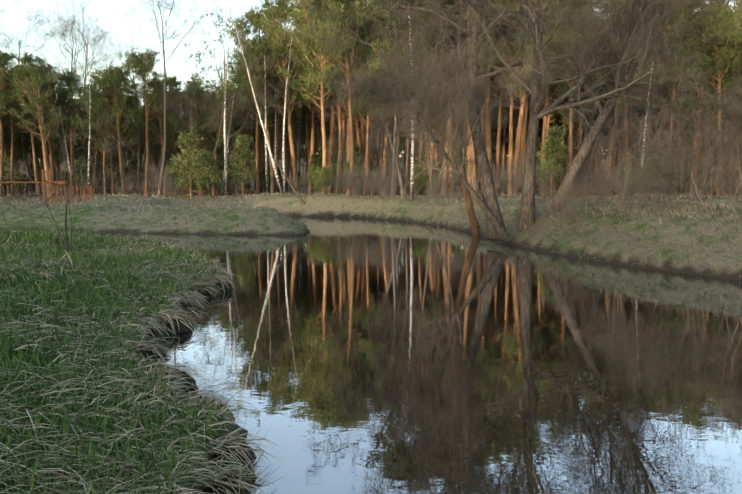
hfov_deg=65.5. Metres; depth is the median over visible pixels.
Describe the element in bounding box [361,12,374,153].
pine
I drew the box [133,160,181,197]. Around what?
shrub
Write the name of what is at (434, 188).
willow thicket
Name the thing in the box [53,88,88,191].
pine
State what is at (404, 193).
tree
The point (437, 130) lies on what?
pine
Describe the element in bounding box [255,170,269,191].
pine
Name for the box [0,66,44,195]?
pine
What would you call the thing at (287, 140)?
bare tree
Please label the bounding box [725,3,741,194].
pine
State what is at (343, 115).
pine
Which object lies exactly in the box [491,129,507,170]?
pine
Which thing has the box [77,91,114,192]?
pine
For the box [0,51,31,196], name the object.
pine
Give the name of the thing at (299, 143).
pine
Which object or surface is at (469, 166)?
pine
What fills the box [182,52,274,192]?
bare tree
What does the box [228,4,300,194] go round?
pine
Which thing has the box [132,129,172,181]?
pine
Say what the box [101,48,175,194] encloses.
pine
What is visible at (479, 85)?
pine
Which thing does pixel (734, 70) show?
pine
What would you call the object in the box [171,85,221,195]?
pine
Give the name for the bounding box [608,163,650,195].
green bush
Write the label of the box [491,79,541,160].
pine
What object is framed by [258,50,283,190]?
pine
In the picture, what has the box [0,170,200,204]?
rusty barrier gate
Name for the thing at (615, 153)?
pine
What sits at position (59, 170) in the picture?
pine
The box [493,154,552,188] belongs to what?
shrub
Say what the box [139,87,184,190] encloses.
pine
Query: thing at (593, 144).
pine
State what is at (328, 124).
pine
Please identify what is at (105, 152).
pine
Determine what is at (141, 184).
shrub
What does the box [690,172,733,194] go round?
shrub
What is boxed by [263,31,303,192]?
pine
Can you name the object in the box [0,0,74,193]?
bare tree
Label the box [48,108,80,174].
pine
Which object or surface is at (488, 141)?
pine
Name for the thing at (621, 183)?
willow thicket
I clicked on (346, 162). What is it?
pine
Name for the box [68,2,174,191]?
bare tree
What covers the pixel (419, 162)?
pine
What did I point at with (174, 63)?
sky
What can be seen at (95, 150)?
pine
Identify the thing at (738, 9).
pine
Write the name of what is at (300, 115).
tree
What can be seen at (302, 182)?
shrub
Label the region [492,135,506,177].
pine
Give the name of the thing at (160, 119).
pine
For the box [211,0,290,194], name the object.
leaning birch
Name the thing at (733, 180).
shrub
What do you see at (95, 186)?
shrub
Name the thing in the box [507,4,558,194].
pine
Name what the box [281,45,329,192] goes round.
pine
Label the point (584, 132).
pine
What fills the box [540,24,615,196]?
pine
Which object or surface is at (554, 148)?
young pine
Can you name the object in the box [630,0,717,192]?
pine
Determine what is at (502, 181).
pine
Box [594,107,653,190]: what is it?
pine
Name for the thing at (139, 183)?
shrub
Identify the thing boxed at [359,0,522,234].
bare tree
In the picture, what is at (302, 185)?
pine
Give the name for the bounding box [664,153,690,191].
pine
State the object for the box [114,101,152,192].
pine
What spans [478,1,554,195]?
pine
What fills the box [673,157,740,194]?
shrub
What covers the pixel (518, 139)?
pine
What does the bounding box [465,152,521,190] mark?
shrub
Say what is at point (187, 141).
young pine
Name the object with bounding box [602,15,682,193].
pine
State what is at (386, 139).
pine
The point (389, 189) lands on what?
shrub
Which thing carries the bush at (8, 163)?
on the ground at (632, 256)
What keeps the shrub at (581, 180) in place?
on the ground at (632, 256)
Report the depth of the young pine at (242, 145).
47.76 m
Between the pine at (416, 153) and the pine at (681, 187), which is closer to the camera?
the pine at (681, 187)
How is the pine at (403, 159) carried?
on the ground at (632, 256)
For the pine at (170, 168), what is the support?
on the ground at (632, 256)
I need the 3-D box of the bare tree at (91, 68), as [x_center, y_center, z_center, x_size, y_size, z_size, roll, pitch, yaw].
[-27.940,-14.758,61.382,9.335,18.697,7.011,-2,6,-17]
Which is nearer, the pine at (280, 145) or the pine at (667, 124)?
the pine at (667, 124)
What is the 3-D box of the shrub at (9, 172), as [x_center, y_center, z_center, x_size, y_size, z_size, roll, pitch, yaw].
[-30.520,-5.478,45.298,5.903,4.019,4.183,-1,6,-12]
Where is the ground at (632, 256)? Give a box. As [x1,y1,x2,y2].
[0,154,741,493]
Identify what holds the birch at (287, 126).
on the ground at (632, 256)
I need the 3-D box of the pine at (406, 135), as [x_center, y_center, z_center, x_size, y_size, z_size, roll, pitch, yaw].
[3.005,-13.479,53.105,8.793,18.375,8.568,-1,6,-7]
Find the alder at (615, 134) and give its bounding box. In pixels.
[549,0,725,208]
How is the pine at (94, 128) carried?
on the ground at (632, 256)
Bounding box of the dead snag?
[271,155,304,203]
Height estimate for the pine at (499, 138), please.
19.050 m
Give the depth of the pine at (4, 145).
56.07 m
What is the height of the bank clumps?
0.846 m
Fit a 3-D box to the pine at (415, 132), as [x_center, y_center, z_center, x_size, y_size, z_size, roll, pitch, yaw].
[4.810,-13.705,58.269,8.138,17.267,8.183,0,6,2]
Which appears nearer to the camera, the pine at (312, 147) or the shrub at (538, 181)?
the shrub at (538, 181)
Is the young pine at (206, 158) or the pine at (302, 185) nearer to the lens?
the young pine at (206, 158)
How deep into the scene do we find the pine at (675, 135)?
63.05 m
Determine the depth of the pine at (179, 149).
61.40 m
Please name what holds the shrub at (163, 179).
on the ground at (632, 256)
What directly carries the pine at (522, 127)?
on the ground at (632, 256)
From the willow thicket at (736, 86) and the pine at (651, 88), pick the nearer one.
the willow thicket at (736, 86)
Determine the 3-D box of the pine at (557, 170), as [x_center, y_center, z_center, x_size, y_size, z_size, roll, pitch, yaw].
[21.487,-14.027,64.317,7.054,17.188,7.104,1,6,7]
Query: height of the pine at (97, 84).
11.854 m
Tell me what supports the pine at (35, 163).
on the ground at (632, 256)
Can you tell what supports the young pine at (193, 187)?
on the ground at (632, 256)
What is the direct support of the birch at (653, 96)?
on the ground at (632, 256)
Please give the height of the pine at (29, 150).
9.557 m
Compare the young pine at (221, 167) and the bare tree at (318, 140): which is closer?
the young pine at (221, 167)
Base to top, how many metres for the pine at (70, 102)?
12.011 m
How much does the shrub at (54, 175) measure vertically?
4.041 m
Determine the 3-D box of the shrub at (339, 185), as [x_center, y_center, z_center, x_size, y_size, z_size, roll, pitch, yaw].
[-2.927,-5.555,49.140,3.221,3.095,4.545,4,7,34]
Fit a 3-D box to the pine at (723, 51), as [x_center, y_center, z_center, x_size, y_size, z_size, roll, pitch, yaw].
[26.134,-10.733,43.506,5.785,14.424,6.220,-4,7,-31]
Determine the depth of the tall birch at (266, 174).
51.62 m
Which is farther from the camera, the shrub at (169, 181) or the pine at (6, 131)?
the pine at (6, 131)
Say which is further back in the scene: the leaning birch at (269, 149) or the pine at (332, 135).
the pine at (332, 135)
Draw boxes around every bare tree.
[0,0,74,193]
[10,0,140,191]
[35,0,133,192]
[52,55,94,186]
[60,21,137,191]
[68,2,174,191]
[83,44,141,191]
[122,0,217,195]
[125,68,187,192]
[155,3,274,196]
[179,34,260,194]
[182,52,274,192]
[242,31,318,188]
[263,112,322,179]
[303,118,375,160]
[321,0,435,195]
[334,122,401,158]
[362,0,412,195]
[391,42,519,195]
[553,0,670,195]
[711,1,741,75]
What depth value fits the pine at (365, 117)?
68.61 m
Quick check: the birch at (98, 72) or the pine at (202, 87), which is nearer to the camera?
the birch at (98, 72)
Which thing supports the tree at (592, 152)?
on the ground at (632, 256)
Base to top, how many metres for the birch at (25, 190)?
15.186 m
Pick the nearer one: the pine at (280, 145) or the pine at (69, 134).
the pine at (69, 134)
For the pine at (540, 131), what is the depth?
69.77 m
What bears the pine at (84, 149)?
on the ground at (632, 256)
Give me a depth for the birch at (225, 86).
49.25 m
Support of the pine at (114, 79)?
on the ground at (632, 256)
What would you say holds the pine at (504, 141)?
on the ground at (632, 256)
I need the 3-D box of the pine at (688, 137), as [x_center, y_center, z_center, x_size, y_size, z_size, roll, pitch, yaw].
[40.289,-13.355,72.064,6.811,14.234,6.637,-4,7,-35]
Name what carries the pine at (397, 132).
on the ground at (632, 256)
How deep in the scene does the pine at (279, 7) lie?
52.23 m
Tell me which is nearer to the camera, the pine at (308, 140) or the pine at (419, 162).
the pine at (419, 162)
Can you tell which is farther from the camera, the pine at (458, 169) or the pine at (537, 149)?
the pine at (537, 149)
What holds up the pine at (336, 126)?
on the ground at (632, 256)
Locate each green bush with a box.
[306,163,340,194]
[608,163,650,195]
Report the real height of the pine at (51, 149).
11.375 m
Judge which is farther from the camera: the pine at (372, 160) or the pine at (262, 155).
the pine at (372, 160)
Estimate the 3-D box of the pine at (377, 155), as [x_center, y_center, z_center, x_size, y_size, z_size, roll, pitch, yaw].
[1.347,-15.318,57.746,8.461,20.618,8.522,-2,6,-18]
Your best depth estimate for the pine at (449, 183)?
51.97 m
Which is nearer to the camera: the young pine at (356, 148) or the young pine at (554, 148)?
the young pine at (554, 148)
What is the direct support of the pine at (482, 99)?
on the ground at (632, 256)
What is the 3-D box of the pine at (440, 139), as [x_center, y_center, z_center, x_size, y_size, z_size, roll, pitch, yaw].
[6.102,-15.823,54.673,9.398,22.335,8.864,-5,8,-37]
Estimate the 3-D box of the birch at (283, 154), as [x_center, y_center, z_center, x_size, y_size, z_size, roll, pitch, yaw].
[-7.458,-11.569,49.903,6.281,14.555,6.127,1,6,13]
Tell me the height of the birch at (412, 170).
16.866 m
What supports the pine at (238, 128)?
on the ground at (632, 256)
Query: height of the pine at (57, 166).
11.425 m
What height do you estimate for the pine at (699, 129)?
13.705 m
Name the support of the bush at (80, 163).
on the ground at (632, 256)
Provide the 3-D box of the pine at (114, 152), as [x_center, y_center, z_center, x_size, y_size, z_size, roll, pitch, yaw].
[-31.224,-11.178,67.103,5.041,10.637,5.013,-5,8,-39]
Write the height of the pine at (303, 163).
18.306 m
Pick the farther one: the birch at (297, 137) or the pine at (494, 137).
the pine at (494, 137)
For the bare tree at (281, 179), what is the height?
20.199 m
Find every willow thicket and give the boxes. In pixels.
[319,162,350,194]
[340,160,381,198]
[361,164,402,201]
[415,167,458,204]
[443,170,481,213]
[536,171,593,230]
[569,163,613,208]
[584,148,662,222]
[617,64,741,219]
[628,150,684,202]
[671,70,741,215]
[679,64,741,200]
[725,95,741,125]
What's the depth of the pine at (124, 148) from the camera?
68.49 m
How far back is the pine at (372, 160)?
97.25 m
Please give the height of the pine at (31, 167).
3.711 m
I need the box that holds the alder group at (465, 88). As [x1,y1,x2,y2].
[292,0,741,238]
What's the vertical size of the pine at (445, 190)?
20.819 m
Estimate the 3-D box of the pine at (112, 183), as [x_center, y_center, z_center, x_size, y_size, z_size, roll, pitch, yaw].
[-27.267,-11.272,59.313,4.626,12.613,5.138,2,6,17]
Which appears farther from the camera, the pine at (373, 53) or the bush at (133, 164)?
the bush at (133, 164)
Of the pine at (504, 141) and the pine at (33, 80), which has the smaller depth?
the pine at (33, 80)
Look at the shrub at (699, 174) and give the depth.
39.16 m
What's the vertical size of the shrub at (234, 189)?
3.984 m
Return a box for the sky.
[0,0,735,156]
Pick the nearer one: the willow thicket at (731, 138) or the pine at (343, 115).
the willow thicket at (731, 138)
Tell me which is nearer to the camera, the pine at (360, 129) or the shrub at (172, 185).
the shrub at (172, 185)
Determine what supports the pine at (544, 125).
on the ground at (632, 256)
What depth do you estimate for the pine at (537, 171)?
48.76 m
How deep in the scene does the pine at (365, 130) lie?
73.32 m
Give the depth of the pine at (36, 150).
66.25 m
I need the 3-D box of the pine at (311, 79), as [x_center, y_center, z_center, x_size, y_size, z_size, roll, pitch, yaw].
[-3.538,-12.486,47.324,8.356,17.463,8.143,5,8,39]
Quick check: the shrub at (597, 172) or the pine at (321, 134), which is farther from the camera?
the pine at (321, 134)
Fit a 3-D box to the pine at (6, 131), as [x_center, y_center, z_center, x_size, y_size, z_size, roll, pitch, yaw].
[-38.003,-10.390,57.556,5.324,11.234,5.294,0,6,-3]
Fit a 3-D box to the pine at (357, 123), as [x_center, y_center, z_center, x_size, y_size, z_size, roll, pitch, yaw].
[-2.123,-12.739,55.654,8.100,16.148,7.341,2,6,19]
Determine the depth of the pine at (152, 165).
87.98 m
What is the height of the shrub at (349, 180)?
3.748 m
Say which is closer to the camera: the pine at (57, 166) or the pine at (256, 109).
the pine at (256, 109)
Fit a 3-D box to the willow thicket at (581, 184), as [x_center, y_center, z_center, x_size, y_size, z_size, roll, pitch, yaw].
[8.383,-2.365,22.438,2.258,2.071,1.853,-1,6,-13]
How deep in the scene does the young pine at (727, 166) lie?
54.28 m
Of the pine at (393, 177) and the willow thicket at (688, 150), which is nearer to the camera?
the willow thicket at (688, 150)
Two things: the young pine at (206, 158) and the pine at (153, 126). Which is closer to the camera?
the young pine at (206, 158)
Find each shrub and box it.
[0,155,20,194]
[24,159,69,189]
[35,177,63,197]
[68,151,120,194]
[85,175,111,194]
[107,177,135,194]
[111,160,154,194]
[118,167,157,192]
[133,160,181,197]
[143,164,194,193]
[144,161,178,196]
[150,166,188,196]
[214,164,262,195]
[287,175,308,191]
[289,166,321,193]
[331,157,376,194]
[331,175,347,194]
[355,159,408,195]
[357,160,418,197]
[377,180,402,195]
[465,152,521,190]
[475,154,523,194]
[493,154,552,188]
[494,156,559,194]
[498,180,521,194]
[503,158,565,195]
[518,160,555,196]
[519,163,560,195]
[556,168,603,193]
[563,156,610,195]
[563,167,592,195]
[585,155,618,192]
[654,173,684,194]
[656,153,740,195]
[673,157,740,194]
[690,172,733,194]
[720,161,741,193]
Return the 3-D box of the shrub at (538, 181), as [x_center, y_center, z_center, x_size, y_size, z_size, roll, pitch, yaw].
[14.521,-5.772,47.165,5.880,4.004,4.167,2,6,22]
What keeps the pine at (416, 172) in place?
on the ground at (632, 256)
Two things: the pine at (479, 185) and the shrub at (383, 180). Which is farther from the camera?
the pine at (479, 185)
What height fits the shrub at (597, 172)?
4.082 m
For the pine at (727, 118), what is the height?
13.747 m
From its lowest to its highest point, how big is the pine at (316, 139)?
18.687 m
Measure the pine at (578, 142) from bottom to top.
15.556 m
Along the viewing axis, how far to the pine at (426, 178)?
48.74 m
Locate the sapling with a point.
(67, 196)
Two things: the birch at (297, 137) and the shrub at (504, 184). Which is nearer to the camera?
the shrub at (504, 184)
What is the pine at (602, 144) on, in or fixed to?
on the ground at (632, 256)
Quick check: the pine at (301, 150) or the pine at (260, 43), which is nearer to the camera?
the pine at (260, 43)
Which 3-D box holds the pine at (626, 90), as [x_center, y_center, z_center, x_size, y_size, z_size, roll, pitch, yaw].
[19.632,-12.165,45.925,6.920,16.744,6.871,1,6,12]
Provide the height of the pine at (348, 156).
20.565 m
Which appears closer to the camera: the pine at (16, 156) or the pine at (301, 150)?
the pine at (16, 156)
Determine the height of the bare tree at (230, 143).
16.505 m
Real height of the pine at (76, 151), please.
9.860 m
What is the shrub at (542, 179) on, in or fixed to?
on the ground at (632, 256)
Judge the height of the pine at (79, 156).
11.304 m
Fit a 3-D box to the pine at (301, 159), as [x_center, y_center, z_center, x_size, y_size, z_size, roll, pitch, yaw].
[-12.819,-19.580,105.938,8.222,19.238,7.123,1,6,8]
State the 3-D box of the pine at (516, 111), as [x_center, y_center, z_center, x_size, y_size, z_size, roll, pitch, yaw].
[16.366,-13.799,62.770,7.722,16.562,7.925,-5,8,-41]
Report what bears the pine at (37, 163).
on the ground at (632, 256)
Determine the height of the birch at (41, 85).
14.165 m
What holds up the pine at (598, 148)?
on the ground at (632, 256)
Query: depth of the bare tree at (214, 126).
51.35 m
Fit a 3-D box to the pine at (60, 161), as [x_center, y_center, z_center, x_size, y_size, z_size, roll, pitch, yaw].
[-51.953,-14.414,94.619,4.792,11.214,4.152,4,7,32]
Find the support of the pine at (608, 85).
on the ground at (632, 256)
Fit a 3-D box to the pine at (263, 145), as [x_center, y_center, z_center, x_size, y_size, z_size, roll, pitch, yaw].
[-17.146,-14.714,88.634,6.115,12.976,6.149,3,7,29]
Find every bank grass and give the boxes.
[0,226,255,493]
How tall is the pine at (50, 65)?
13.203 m
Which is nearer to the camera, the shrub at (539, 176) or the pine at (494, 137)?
the shrub at (539, 176)
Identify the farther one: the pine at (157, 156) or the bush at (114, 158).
the pine at (157, 156)
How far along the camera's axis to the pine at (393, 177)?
46.29 m
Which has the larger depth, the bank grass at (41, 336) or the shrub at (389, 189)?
the shrub at (389, 189)
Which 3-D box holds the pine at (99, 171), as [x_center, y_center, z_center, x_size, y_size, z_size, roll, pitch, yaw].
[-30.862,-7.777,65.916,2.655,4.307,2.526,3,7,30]
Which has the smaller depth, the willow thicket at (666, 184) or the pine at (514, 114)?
the willow thicket at (666, 184)
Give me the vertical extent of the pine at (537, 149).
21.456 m
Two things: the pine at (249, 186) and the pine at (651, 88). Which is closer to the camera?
the pine at (651, 88)
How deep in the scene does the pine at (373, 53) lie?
47.46 m
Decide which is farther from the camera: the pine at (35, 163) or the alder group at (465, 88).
the pine at (35, 163)
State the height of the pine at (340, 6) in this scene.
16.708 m
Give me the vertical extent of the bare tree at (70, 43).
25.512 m
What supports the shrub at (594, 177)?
on the ground at (632, 256)
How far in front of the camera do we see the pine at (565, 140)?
82.40 m
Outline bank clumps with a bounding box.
[126,257,284,493]
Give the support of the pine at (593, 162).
on the ground at (632, 256)
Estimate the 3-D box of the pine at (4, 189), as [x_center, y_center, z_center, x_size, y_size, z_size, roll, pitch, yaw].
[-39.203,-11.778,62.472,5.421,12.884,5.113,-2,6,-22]
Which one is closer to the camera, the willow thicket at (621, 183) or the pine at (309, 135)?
the willow thicket at (621, 183)
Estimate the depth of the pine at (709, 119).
48.88 m
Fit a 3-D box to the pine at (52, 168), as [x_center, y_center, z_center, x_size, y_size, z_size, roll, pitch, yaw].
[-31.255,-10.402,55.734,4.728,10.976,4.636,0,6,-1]
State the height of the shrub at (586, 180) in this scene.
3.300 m
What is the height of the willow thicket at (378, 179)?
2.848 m
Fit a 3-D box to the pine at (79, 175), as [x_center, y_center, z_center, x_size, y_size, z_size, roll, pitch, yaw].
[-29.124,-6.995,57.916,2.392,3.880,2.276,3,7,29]
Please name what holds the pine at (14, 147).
on the ground at (632, 256)
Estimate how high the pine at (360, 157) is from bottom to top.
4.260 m
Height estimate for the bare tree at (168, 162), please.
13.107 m
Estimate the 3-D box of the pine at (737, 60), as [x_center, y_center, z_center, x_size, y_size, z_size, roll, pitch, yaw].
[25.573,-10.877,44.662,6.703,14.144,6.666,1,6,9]
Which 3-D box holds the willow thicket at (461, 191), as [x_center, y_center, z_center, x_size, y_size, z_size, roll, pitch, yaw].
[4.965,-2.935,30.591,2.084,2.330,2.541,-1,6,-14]
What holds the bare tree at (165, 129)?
on the ground at (632, 256)
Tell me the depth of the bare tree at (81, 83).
68.15 m
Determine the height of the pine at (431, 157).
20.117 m
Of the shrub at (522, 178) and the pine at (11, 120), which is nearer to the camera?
the shrub at (522, 178)
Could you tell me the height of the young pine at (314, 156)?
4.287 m
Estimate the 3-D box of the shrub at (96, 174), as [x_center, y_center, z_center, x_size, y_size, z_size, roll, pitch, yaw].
[-24.128,-6.453,50.777,4.891,4.699,6.901,1,6,12]
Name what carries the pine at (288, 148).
on the ground at (632, 256)
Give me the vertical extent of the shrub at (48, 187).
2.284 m
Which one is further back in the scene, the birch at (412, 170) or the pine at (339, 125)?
the pine at (339, 125)
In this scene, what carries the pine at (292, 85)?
on the ground at (632, 256)
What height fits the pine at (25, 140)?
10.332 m
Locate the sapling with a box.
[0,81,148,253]
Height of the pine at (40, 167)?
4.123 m
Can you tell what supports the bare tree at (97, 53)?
on the ground at (632, 256)
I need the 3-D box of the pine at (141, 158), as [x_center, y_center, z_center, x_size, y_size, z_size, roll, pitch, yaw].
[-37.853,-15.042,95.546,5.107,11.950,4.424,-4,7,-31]
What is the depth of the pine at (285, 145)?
88.56 m
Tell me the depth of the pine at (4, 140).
54.75 m
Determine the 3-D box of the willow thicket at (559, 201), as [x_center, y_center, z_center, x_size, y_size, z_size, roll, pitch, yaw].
[6.681,-1.584,19.981,1.963,2.095,2.287,2,6,19]
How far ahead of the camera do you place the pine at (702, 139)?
54.12 m
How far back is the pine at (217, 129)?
53.86 m
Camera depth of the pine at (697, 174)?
52.22 m
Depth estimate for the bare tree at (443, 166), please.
45.73 m
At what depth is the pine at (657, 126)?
53.90 m
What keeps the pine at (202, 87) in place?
on the ground at (632, 256)
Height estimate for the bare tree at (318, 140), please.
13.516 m
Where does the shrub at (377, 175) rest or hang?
on the ground at (632, 256)
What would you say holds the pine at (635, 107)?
on the ground at (632, 256)
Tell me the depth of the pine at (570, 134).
44.28 m
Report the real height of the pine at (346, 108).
16.230 m
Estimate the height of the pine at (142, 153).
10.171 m
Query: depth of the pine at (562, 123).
53.91 m
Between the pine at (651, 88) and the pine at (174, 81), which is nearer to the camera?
the pine at (651, 88)
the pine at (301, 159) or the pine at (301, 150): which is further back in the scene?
the pine at (301, 150)
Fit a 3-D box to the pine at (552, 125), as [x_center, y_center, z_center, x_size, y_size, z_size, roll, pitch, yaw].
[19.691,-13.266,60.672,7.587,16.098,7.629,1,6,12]
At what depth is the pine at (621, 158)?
57.44 m
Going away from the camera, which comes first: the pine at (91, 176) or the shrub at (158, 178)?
the shrub at (158, 178)
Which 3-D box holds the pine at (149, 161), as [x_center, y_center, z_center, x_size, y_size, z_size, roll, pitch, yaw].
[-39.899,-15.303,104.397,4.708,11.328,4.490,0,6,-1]
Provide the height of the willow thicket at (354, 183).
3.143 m
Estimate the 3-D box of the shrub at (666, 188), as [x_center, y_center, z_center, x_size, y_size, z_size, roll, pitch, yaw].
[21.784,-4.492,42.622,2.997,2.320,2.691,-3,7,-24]
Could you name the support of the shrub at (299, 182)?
on the ground at (632, 256)
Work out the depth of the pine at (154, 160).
67.17 m
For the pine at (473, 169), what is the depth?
45.47 m
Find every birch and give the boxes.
[5,41,68,152]
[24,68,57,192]
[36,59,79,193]
[70,66,124,195]
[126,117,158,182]
[182,0,282,195]
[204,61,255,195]
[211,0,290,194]
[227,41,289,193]
[254,23,320,192]
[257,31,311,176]
[264,90,310,172]
[274,65,303,141]
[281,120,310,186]
[382,9,443,199]
[627,43,680,193]
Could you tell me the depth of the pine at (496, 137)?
90.41 m
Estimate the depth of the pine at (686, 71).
43.70 m
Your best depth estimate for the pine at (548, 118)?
50.80 m
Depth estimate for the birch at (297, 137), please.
65.42 m
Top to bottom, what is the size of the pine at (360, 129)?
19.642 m
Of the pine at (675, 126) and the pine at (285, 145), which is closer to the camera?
the pine at (675, 126)
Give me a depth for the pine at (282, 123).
75.19 m
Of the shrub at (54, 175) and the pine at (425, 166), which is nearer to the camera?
the pine at (425, 166)
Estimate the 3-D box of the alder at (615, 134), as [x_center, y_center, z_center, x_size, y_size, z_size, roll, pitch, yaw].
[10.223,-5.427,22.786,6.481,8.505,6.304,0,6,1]
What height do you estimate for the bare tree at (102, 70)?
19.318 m
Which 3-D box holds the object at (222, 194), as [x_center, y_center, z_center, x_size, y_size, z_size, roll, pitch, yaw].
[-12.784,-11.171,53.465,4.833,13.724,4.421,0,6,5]
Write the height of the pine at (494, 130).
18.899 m
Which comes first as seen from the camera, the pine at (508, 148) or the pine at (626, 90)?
the pine at (626, 90)
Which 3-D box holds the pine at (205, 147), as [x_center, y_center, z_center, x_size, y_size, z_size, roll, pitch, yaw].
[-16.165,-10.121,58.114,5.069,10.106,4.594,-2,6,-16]
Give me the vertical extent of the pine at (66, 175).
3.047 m
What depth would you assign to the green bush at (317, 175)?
43.29 m
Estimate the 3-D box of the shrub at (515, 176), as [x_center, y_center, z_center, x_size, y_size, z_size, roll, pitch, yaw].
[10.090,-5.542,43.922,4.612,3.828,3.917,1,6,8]
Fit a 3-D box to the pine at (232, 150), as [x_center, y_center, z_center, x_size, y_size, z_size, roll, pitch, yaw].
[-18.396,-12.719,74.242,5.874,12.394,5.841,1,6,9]
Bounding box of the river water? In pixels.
[54,217,741,493]
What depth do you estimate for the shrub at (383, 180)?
40.66 m
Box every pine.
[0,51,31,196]
[0,52,68,196]
[0,63,57,193]
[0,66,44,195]
[0,82,24,194]
[1,108,14,143]
[2,103,37,192]
[2,110,10,145]
[3,86,23,195]
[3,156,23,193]
[6,129,28,193]
[13,102,25,168]
[14,84,69,193]
[15,117,59,191]
[17,101,40,190]
[20,128,49,186]
[21,163,41,191]
[25,63,70,193]
[32,122,66,184]
[34,165,41,190]
[41,153,66,180]
[43,68,94,195]
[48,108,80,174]
[49,155,67,190]
[50,142,68,191]
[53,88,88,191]
[55,139,84,157]
[59,172,69,190]
[72,74,126,192]
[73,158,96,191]
[73,159,87,190]
[74,92,122,192]
[76,132,91,166]
[76,150,93,161]
[77,89,133,195]
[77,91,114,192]
[77,129,123,192]
[85,64,143,194]
[85,137,117,157]
[90,167,101,191]
[91,73,141,192]
[93,160,108,192]
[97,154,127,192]
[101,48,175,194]
[110,97,134,176]
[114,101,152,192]
[116,122,144,156]
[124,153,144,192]
[130,136,145,190]
[132,78,185,192]
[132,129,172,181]
[133,118,167,191]
[133,137,155,185]
[137,154,158,170]
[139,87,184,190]
[143,90,169,158]
[149,74,191,192]
[154,99,198,192]
[165,132,207,197]
[166,161,173,189]
[170,157,196,197]
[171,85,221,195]
[175,77,220,193]
[189,84,248,195]
[189,149,224,197]
[192,97,231,175]
[215,153,233,192]
[217,35,305,192]
[220,66,281,192]
[220,116,249,189]
[222,48,261,179]
[225,131,261,195]
[226,0,315,192]
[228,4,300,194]
[236,70,280,191]
[241,176,251,193]
[249,127,273,157]
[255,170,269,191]
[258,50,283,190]
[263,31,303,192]
[263,97,295,164]
[271,101,304,190]
[271,125,294,174]
[273,0,372,194]
[273,129,301,178]
[277,35,317,191]
[278,5,364,172]
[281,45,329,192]
[281,141,305,189]
[282,26,337,192]
[284,1,364,193]
[291,98,329,129]
[292,172,303,187]
[294,2,370,194]
[294,107,330,183]
[296,135,306,190]
[296,138,306,189]
[300,0,387,195]
[305,117,337,155]
[306,43,365,190]
[306,153,322,191]
[307,0,383,193]
[310,115,317,190]
[313,1,396,193]
[317,0,426,196]
[317,89,386,194]
[328,8,426,194]
[331,13,415,194]
[335,140,369,192]
[342,160,356,194]
[346,111,376,191]
[346,111,384,158]
[354,152,371,194]
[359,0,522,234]
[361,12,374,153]
[364,112,397,174]
[368,3,420,193]
[369,0,389,192]
[370,0,406,194]
[370,145,374,164]
[377,84,417,175]
[387,25,479,195]
[393,123,424,189]
[397,9,443,185]
[398,23,478,192]
[401,107,446,191]
[404,13,466,191]
[407,3,485,194]
[408,164,427,195]
[414,153,434,188]
[417,9,498,195]
[422,174,434,192]
[424,0,509,192]
[444,2,510,186]
[449,152,466,193]
[454,67,499,170]
[460,23,502,154]
[463,0,526,192]
[465,0,515,181]
[477,0,602,196]
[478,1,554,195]
[480,66,529,193]
[482,50,525,194]
[491,20,561,190]
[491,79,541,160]
[491,101,527,191]
[491,108,502,144]
[491,118,526,189]
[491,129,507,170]
[491,131,496,151]
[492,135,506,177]
[494,169,506,194]
[497,105,542,133]
[502,93,528,132]
[506,2,594,196]
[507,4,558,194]
[512,107,515,178]
[514,0,622,170]
[514,9,594,165]
[523,158,540,194]
[527,123,539,191]
[528,58,597,185]
[535,122,569,196]
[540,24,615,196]
[540,94,595,193]
[541,125,572,188]
[554,125,561,192]
[557,95,602,191]
[566,119,595,192]
[572,0,690,195]
[572,125,610,187]
[576,125,610,184]
[582,99,635,189]
[589,0,663,193]
[590,145,596,175]
[594,60,667,195]
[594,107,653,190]
[599,85,669,193]
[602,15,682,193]
[616,105,629,192]
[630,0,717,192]
[638,6,737,195]
[648,0,668,193]
[648,101,694,190]
[650,112,697,191]
[652,7,728,192]
[657,11,741,194]
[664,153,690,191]
[671,51,740,192]
[672,4,741,195]
[676,120,704,152]
[682,95,734,193]
[685,0,741,195]
[685,157,702,188]
[687,24,741,194]
[698,43,741,194]
[712,146,740,193]
[716,7,741,111]
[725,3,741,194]
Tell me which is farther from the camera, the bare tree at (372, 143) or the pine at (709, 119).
the bare tree at (372, 143)

